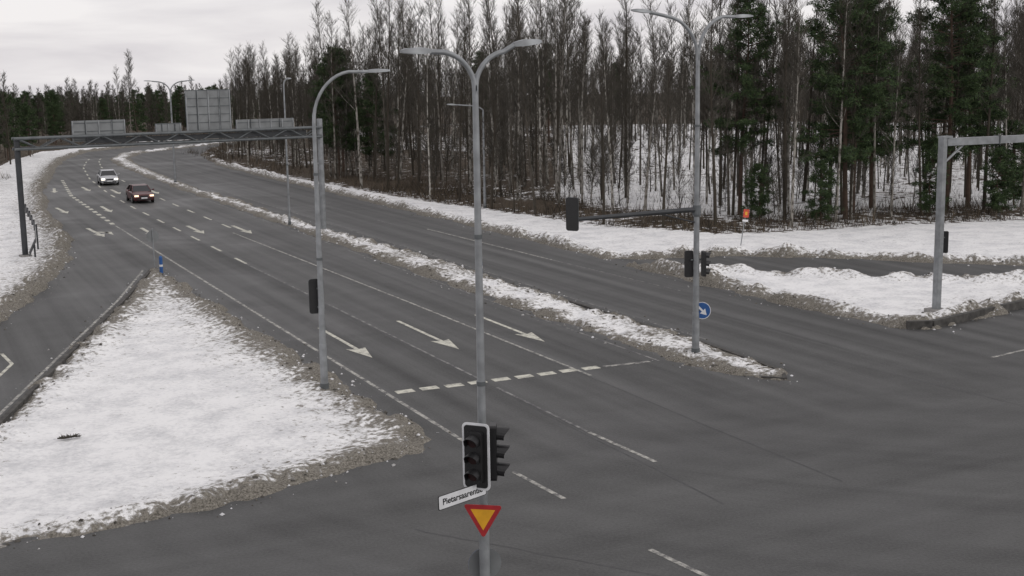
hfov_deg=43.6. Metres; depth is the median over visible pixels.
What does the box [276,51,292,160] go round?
birch tree
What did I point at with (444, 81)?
birch tree
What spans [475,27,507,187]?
birch tree
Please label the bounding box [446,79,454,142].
birch tree
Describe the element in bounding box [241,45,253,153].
birch tree
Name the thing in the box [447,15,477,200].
birch tree
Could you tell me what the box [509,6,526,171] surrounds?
birch tree
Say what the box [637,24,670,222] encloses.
birch tree
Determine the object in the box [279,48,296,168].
birch tree
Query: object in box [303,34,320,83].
birch tree
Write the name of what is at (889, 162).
sapling
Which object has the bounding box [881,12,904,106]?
birch tree
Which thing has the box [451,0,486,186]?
birch tree
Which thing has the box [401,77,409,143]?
birch tree
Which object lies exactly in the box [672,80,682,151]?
birch tree
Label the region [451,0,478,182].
birch tree
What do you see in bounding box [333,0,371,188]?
birch tree
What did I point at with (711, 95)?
birch tree
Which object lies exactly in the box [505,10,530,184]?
birch tree
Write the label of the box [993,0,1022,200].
birch tree
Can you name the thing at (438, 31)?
birch tree
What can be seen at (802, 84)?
birch tree
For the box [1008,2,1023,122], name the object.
birch tree
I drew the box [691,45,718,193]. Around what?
birch tree
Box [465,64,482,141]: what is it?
birch tree
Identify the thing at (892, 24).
pine tree
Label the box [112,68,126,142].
birch tree
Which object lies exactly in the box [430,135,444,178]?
sapling
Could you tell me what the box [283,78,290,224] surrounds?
street lamp
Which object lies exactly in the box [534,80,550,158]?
birch tree
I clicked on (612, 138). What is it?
sapling
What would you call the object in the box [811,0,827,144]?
birch tree
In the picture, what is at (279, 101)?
birch tree
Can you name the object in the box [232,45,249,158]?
birch tree
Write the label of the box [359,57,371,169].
birch tree
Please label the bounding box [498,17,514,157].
birch tree
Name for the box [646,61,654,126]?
birch tree
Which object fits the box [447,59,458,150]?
birch tree
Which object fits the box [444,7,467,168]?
birch tree
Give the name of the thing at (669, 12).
birch tree
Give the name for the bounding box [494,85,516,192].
birch tree
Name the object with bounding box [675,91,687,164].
birch tree
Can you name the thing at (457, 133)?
sapling
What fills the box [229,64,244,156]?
birch tree
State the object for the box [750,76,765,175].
birch tree
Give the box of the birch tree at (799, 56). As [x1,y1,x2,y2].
[781,5,805,157]
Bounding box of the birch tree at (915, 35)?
[900,19,923,173]
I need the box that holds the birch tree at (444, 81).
[441,46,450,140]
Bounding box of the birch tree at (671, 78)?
[645,24,686,209]
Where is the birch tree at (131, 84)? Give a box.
[121,48,136,136]
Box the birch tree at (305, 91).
[300,63,307,141]
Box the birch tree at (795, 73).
[787,28,803,152]
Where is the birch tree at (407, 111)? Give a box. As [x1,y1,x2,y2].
[401,57,411,149]
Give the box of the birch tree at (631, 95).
[612,28,648,202]
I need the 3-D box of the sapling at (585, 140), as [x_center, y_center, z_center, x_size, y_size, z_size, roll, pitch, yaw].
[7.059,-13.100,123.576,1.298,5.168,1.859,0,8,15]
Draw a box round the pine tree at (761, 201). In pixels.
[737,162,775,220]
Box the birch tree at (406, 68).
[392,2,420,177]
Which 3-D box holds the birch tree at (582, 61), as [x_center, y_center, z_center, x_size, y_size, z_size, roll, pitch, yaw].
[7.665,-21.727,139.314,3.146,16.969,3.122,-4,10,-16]
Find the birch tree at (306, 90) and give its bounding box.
[295,46,315,180]
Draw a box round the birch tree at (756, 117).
[737,55,770,212]
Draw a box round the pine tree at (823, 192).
[801,159,845,222]
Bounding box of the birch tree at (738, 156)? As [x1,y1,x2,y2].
[724,0,753,195]
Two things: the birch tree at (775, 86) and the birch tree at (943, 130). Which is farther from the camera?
the birch tree at (775, 86)
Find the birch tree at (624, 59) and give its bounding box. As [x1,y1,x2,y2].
[612,13,636,174]
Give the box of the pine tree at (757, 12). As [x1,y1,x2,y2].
[688,0,791,214]
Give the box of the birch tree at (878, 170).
[876,132,887,188]
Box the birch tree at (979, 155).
[972,90,986,190]
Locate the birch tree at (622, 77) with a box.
[613,27,633,165]
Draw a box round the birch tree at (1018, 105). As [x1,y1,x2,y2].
[999,12,1023,153]
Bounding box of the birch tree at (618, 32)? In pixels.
[609,9,633,155]
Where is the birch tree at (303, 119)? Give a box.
[298,83,308,148]
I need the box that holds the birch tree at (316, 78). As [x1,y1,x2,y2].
[305,60,320,158]
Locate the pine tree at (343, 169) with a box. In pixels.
[314,45,364,171]
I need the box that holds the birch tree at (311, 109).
[303,84,317,149]
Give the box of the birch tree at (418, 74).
[401,0,433,188]
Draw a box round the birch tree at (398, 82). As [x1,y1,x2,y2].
[383,5,412,186]
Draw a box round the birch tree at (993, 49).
[969,0,1014,209]
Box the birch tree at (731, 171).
[723,0,740,180]
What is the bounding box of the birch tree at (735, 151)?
[721,0,760,215]
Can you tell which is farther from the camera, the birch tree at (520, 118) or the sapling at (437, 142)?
the sapling at (437, 142)
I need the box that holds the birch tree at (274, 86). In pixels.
[267,52,281,152]
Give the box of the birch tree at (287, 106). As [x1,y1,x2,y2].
[282,79,295,147]
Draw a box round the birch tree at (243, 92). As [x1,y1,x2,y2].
[238,60,247,150]
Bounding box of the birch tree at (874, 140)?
[856,0,896,218]
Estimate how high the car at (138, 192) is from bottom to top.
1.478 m
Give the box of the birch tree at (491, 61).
[472,0,511,196]
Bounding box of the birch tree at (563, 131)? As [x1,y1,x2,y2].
[546,11,576,185]
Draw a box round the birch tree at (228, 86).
[222,47,237,153]
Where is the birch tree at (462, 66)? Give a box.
[457,34,471,107]
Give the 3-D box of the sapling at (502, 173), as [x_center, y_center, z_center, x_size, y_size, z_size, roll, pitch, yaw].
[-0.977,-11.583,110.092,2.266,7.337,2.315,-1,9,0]
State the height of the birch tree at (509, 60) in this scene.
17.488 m
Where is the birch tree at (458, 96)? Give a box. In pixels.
[455,70,462,121]
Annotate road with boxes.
[0,121,1023,575]
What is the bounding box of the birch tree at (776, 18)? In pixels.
[756,0,787,192]
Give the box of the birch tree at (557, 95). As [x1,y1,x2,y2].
[546,17,573,179]
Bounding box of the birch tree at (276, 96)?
[272,68,279,141]
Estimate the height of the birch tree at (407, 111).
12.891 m
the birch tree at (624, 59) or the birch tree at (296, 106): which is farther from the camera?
the birch tree at (296, 106)
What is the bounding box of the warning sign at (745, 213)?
[740,209,748,244]
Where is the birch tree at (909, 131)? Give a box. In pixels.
[901,91,917,183]
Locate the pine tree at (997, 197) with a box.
[979,146,1021,213]
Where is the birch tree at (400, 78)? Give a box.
[395,46,404,113]
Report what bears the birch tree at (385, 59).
on the snow ground
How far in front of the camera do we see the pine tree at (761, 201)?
84.78 m
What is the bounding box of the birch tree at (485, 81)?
[478,44,488,134]
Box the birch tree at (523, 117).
[515,35,533,182]
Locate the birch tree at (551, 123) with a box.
[546,86,558,165]
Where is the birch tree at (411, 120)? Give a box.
[405,89,416,161]
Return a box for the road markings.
[0,159,1023,575]
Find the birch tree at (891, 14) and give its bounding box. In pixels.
[876,0,899,143]
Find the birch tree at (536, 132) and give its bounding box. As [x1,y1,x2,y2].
[527,28,548,186]
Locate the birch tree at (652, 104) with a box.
[644,30,665,190]
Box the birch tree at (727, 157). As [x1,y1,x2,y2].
[713,40,743,214]
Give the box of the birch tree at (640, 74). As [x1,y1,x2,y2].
[629,23,653,184]
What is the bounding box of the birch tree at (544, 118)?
[526,0,559,184]
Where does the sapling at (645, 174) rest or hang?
on the snow ground
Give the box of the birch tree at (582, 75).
[570,17,592,181]
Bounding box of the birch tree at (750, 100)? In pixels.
[746,19,762,170]
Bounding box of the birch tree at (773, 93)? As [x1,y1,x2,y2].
[762,17,787,203]
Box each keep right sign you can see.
[146,228,158,267]
[699,302,710,318]
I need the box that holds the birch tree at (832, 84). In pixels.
[818,9,849,204]
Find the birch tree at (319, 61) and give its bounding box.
[309,0,331,176]
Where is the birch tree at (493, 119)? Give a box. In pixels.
[486,72,505,168]
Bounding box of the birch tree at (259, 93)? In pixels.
[251,62,263,150]
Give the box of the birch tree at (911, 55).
[906,22,925,154]
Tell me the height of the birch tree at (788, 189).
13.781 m
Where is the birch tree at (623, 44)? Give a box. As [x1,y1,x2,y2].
[606,0,645,197]
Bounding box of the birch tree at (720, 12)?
[705,0,732,205]
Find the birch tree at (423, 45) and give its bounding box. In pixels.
[411,17,434,183]
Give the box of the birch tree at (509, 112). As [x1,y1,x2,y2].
[499,82,519,211]
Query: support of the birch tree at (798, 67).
on the snow ground
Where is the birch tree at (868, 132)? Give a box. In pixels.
[861,1,892,197]
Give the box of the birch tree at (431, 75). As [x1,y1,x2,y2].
[418,0,449,187]
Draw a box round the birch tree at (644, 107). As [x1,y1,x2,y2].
[641,68,647,139]
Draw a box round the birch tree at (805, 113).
[801,69,816,156]
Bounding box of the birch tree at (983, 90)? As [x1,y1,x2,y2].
[979,0,999,167]
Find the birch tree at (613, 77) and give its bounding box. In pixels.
[605,45,618,124]
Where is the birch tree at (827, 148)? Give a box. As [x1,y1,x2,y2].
[823,69,842,205]
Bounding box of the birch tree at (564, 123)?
[553,49,575,166]
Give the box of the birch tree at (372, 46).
[359,9,385,152]
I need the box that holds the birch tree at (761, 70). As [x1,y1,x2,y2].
[742,0,769,192]
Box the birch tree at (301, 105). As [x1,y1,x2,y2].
[297,69,305,152]
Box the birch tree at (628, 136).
[617,97,636,207]
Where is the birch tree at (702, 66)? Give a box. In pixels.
[678,17,713,193]
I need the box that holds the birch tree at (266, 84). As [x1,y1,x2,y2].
[261,64,270,143]
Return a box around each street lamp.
[145,80,193,181]
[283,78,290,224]
[312,69,389,388]
[400,39,541,575]
[446,104,486,207]
[631,9,753,352]
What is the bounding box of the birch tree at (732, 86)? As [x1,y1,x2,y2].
[724,0,743,174]
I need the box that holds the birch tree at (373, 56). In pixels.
[366,25,385,166]
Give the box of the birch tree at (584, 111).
[582,30,592,152]
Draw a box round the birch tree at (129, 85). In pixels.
[123,48,137,132]
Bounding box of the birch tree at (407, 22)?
[403,20,422,174]
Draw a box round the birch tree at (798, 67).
[776,0,815,227]
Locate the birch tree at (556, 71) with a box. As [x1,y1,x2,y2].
[538,0,571,198]
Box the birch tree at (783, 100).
[768,24,796,198]
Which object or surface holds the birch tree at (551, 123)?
on the snow ground
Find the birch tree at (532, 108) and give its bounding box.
[529,63,541,127]
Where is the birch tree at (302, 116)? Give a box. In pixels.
[297,76,309,157]
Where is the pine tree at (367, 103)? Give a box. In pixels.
[345,73,398,162]
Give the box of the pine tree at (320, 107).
[304,45,364,175]
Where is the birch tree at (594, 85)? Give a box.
[588,59,600,119]
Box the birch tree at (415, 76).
[406,21,422,162]
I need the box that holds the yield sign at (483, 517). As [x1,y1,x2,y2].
[464,504,500,536]
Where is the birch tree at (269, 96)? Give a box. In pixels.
[261,59,280,158]
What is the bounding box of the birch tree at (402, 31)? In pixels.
[392,0,419,174]
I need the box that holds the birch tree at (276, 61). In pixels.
[272,53,282,153]
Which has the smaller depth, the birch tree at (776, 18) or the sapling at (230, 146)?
the birch tree at (776, 18)
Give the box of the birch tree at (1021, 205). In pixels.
[1001,2,1023,215]
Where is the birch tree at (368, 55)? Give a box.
[357,28,377,160]
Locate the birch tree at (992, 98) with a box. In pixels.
[976,18,998,178]
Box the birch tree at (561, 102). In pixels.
[543,0,583,205]
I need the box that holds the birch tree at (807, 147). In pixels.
[796,0,829,201]
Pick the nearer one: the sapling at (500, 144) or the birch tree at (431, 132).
the sapling at (500, 144)
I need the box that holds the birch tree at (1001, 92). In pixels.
[981,88,1004,179]
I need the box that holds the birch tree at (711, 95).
[688,0,741,224]
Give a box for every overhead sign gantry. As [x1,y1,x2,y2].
[11,89,329,256]
[924,135,1023,312]
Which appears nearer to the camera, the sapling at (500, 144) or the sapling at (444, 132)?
the sapling at (500, 144)
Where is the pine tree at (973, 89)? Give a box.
[887,0,1011,208]
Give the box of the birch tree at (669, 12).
[658,0,683,189]
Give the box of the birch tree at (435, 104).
[422,46,444,174]
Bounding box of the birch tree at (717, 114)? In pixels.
[705,28,728,183]
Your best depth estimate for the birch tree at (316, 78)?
153.56 m
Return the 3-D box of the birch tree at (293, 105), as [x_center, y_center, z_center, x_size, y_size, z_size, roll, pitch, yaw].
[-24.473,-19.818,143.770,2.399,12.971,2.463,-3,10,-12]
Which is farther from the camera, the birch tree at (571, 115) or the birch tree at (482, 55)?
the birch tree at (482, 55)
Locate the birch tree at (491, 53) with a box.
[474,0,511,179]
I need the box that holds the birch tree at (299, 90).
[289,46,308,167]
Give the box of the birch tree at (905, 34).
[894,22,917,155]
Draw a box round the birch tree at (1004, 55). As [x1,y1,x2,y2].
[991,15,1015,148]
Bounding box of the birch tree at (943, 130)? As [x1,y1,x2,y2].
[936,0,956,135]
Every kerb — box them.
[0,267,155,423]
[569,300,786,379]
[906,299,1023,329]
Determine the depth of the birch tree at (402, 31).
126.78 m
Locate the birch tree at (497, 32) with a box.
[488,16,505,164]
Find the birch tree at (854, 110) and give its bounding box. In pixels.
[827,0,878,218]
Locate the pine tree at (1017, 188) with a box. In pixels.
[982,119,1023,204]
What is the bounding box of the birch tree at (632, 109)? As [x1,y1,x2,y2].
[627,70,638,156]
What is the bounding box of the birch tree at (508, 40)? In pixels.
[498,13,526,196]
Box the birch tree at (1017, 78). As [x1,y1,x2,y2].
[1012,16,1023,184]
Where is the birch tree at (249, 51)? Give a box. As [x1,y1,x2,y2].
[239,41,259,160]
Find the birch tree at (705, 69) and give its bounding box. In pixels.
[687,41,715,203]
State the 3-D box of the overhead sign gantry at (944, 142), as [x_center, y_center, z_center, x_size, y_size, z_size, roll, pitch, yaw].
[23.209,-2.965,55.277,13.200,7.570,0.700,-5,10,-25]
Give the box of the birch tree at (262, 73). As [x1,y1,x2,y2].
[255,41,273,150]
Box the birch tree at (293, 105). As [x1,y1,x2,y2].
[283,56,301,166]
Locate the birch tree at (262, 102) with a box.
[255,77,265,131]
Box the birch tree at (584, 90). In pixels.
[572,16,595,178]
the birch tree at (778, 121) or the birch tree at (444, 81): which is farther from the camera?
the birch tree at (444, 81)
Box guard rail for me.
[25,204,38,256]
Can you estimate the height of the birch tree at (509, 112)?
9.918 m
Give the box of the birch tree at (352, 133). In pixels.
[339,56,364,175]
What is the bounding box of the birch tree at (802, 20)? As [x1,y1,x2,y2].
[783,13,808,164]
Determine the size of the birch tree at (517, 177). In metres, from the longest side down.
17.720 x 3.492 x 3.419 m
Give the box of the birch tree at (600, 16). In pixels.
[589,9,620,183]
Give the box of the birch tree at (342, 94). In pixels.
[332,35,357,174]
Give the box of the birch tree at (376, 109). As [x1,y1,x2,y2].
[358,14,394,179]
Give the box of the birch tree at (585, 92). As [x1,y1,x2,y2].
[565,11,599,205]
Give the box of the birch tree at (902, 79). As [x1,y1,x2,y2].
[892,25,908,163]
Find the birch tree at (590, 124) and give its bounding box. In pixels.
[583,48,603,170]
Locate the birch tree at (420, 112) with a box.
[411,72,425,169]
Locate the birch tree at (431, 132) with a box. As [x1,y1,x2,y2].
[418,90,440,191]
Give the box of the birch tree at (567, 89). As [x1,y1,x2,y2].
[554,0,580,179]
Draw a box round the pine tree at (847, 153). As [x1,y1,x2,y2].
[788,0,904,218]
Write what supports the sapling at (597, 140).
on the snow ground
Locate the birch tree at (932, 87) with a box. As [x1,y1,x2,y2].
[920,48,942,161]
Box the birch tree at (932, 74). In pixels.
[925,19,941,163]
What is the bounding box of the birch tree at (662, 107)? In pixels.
[655,71,666,141]
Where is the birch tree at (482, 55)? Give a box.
[471,45,490,154]
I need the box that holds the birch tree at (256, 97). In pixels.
[250,57,259,148]
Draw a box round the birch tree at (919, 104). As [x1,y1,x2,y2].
[899,0,937,215]
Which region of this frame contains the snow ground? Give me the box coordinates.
[0,93,1023,547]
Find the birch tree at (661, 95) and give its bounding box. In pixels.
[656,44,669,162]
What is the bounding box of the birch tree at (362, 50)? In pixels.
[355,21,371,166]
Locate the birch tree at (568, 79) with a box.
[553,0,587,189]
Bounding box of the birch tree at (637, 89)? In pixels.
[633,48,643,135]
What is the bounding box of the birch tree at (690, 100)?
[684,43,695,169]
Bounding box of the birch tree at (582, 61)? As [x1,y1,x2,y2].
[573,12,592,151]
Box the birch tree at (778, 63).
[771,11,782,152]
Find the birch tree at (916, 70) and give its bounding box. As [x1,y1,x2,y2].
[903,33,920,150]
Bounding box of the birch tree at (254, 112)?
[243,62,260,155]
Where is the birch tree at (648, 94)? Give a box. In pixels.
[646,62,654,148]
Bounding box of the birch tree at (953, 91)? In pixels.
[941,12,966,137]
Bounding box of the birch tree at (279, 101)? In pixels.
[272,64,290,155]
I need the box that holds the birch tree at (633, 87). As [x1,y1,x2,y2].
[630,44,637,140]
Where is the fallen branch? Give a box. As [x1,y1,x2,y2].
[57,433,80,438]
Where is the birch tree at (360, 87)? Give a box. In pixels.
[352,38,366,160]
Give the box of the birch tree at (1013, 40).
[1002,0,1023,118]
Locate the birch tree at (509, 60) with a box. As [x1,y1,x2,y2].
[507,5,528,169]
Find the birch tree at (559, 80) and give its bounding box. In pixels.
[545,4,574,167]
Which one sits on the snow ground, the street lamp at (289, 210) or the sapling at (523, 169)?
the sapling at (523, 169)
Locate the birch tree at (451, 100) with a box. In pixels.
[446,61,456,148]
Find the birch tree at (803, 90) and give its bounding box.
[795,36,811,164]
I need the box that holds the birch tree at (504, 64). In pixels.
[493,34,510,148]
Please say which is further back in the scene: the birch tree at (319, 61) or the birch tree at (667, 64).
the birch tree at (319, 61)
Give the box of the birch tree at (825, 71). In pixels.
[810,14,827,147]
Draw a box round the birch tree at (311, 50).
[305,32,321,118]
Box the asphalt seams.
[162,197,1022,575]
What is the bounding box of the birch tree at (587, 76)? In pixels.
[566,0,591,193]
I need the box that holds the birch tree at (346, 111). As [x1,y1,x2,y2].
[331,35,356,175]
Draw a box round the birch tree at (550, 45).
[541,5,564,159]
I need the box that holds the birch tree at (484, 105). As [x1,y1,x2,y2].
[467,71,493,183]
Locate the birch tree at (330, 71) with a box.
[316,11,347,178]
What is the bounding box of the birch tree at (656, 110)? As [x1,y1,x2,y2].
[641,0,673,196]
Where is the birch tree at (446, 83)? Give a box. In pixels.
[436,42,451,159]
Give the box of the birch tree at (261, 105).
[257,95,268,160]
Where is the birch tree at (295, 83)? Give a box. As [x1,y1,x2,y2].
[287,40,302,164]
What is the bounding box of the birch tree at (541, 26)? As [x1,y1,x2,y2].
[524,0,554,192]
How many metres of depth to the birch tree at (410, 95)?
151.81 m
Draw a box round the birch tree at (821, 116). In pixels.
[806,43,834,197]
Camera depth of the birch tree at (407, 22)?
125.32 m
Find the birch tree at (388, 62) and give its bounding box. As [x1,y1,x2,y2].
[374,0,401,189]
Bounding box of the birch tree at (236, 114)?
[230,93,243,152]
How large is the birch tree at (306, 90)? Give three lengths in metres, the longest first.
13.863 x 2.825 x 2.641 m
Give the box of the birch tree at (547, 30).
[535,0,554,165]
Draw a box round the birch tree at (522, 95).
[500,0,543,214]
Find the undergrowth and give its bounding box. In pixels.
[2,129,1020,233]
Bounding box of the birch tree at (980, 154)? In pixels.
[975,70,989,187]
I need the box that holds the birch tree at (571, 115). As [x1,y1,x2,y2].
[562,44,577,171]
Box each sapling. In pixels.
[225,132,235,159]
[260,131,268,155]
[271,139,284,161]
[272,141,279,164]
[277,103,289,159]
[288,108,300,162]
[308,134,312,158]
[330,126,341,177]
[332,125,350,178]
[344,142,355,173]
[363,116,372,174]
[368,107,386,186]
[385,120,400,172]
[389,121,396,163]
[390,125,402,178]
[400,113,408,159]
[403,124,412,157]
[408,132,422,167]
[412,120,417,153]
[420,139,432,172]
[427,137,441,193]
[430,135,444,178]
[431,117,444,166]
[433,100,459,184]
[436,97,451,175]
[442,143,450,178]
[444,100,466,178]
[451,137,463,186]
[456,102,472,174]
[462,109,485,179]
[468,132,490,192]
[481,126,497,178]
[486,130,506,200]
[490,117,508,192]
[507,132,531,200]
[515,146,526,189]
[522,123,538,184]
[526,137,538,172]
[533,153,551,207]
[548,136,558,174]
[552,120,567,173]
[557,149,575,193]
[563,165,576,201]
[568,111,587,173]
[578,140,601,203]
[580,101,610,200]
[583,128,589,170]
[587,143,597,181]
[591,111,609,175]
[592,133,608,204]
[597,135,619,194]
[604,92,620,185]
[606,133,627,203]
[613,134,635,198]
[638,106,664,191]
[639,154,653,196]
[660,163,674,209]
[670,128,693,222]
[686,165,706,220]
[708,126,737,213]
[719,164,732,211]
[731,157,744,201]
[738,145,753,213]
[757,119,787,213]
[757,137,778,205]
[765,161,789,220]
[770,137,791,205]
[774,151,788,216]
[787,116,812,201]
[791,148,803,192]
[795,134,808,198]
[795,159,811,192]
[803,113,825,198]
[809,142,823,188]
[832,137,848,200]
[842,139,863,218]
[856,156,868,199]
[885,152,901,193]
[908,103,932,203]
[962,151,984,182]
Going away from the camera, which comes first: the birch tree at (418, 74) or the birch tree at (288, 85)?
the birch tree at (418, 74)
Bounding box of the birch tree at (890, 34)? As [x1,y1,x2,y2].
[883,0,910,182]
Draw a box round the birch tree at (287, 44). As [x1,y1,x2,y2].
[281,32,304,164]
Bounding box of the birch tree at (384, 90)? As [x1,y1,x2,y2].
[377,36,393,170]
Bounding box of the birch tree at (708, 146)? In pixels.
[700,25,728,203]
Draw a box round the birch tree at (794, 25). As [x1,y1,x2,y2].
[772,0,800,156]
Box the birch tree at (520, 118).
[510,54,530,185]
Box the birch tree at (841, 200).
[824,17,853,214]
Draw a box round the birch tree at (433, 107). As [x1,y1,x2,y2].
[421,64,442,162]
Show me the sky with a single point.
(43, 42)
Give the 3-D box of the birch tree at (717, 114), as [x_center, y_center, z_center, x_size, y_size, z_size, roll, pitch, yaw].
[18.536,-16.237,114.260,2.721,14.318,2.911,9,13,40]
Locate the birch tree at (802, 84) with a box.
[793,23,806,141]
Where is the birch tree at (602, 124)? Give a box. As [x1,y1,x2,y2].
[584,49,623,223]
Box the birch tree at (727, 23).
[712,0,736,188]
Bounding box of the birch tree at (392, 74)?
[382,41,397,126]
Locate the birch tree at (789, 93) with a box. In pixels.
[774,33,802,181]
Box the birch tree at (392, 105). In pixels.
[389,68,396,150]
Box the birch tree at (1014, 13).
[992,1,1023,154]
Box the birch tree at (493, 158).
[479,47,510,208]
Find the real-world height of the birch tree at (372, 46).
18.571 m
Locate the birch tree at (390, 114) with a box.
[374,68,401,170]
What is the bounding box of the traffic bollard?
[159,256,162,272]
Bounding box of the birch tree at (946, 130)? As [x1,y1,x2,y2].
[941,58,958,192]
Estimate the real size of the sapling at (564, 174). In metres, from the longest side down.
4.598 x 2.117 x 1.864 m
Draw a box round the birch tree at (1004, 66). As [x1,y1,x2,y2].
[997,24,1010,129]
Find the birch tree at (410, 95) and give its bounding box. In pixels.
[403,56,419,159]
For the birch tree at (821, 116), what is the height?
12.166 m
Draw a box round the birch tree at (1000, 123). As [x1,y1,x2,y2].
[992,89,1007,151]
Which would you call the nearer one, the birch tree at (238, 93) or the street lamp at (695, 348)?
the street lamp at (695, 348)
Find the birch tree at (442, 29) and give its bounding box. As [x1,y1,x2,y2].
[430,18,451,141]
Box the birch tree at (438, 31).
[428,0,452,179]
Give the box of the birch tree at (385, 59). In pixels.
[365,0,403,175]
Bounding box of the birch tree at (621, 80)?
[611,44,634,186]
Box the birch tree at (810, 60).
[801,27,817,106]
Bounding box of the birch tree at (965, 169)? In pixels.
[957,24,976,197]
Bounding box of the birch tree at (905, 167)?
[898,59,918,176]
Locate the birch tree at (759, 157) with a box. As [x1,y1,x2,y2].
[758,15,774,163]
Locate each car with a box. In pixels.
[97,169,119,185]
[126,184,153,202]
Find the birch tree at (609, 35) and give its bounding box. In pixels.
[591,16,616,195]
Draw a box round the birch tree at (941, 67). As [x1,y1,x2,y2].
[932,15,946,166]
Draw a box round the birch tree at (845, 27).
[818,0,862,221]
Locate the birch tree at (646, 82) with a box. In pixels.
[642,54,649,131]
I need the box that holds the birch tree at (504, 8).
[495,2,521,186]
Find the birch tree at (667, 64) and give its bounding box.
[652,55,679,227]
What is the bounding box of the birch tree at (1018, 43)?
[997,0,1023,161]
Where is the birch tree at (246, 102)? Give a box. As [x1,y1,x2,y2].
[237,48,257,163]
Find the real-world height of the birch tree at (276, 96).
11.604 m
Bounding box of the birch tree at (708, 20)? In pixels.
[687,1,717,186]
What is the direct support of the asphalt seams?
on the road
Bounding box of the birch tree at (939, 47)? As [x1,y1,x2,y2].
[920,10,948,189]
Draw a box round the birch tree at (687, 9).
[672,0,707,183]
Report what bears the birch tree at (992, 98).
on the snow ground
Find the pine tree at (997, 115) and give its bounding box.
[923,0,1017,207]
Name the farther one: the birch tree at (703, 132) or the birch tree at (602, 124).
the birch tree at (703, 132)
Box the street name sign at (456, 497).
[438,484,485,510]
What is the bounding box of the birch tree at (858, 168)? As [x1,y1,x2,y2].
[856,44,866,193]
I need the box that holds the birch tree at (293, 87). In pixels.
[282,49,300,155]
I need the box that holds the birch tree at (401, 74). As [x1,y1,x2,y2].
[390,0,410,167]
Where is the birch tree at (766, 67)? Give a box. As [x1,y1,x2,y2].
[752,0,778,194]
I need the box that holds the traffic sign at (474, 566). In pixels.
[468,548,500,575]
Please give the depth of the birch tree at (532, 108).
152.32 m
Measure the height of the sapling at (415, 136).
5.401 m
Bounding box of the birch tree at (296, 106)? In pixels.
[292,100,307,169]
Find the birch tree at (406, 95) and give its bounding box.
[400,55,411,158]
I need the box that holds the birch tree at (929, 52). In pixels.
[918,21,943,121]
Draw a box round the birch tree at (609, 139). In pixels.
[589,21,627,211]
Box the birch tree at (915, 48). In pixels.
[907,10,936,178]
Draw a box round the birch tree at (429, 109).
[415,60,437,177]
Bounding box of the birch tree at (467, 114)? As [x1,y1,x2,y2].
[460,90,472,152]
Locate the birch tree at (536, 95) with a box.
[527,27,542,154]
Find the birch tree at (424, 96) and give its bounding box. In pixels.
[411,34,440,200]
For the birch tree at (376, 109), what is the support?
on the snow ground
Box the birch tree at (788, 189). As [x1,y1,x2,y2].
[778,22,807,212]
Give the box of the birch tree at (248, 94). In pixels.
[241,59,257,163]
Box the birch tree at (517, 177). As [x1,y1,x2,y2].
[501,0,541,200]
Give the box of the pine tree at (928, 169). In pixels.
[910,148,951,214]
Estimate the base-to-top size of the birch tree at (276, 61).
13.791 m
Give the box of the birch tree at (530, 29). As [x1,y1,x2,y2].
[517,12,548,181]
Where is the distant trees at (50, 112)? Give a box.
[0,34,1022,168]
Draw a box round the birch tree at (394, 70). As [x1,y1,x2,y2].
[386,30,401,138]
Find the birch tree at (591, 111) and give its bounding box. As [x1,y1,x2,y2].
[588,69,599,152]
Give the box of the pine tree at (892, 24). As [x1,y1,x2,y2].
[802,0,914,212]
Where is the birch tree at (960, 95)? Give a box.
[945,0,979,195]
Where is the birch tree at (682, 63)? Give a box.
[672,3,692,173]
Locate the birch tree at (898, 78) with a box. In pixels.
[876,35,917,216]
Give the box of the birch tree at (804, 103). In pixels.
[792,47,820,190]
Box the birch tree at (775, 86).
[767,36,778,145]
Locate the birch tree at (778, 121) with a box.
[767,76,786,154]
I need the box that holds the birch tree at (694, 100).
[685,56,701,173]
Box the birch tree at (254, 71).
[248,47,265,160]
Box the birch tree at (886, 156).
[878,84,896,190]
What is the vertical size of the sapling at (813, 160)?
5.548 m
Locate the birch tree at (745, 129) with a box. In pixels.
[735,46,758,205]
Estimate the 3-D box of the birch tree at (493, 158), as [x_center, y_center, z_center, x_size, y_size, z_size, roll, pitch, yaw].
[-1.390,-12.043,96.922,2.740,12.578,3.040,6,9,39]
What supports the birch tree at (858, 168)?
on the snow ground
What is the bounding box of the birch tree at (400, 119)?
[393,89,406,148]
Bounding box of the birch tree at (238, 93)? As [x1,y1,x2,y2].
[232,64,242,132]
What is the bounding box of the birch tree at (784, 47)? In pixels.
[766,0,815,219]
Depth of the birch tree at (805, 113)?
136.78 m
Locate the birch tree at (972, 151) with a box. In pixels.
[960,6,982,199]
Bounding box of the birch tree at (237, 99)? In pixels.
[234,62,245,152]
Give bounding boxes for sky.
[0,0,1023,101]
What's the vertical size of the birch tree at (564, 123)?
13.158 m
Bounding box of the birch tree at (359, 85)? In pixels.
[350,36,367,165]
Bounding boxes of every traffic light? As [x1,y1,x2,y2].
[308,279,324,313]
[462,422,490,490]
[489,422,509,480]
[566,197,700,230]
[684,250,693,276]
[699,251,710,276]
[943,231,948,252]
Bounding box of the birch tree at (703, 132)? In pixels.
[694,43,709,168]
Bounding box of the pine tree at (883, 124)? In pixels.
[814,1,918,207]
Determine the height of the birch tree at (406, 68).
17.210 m
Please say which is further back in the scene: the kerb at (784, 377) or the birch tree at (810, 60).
the birch tree at (810, 60)
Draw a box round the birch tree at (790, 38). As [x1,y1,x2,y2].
[775,4,794,153]

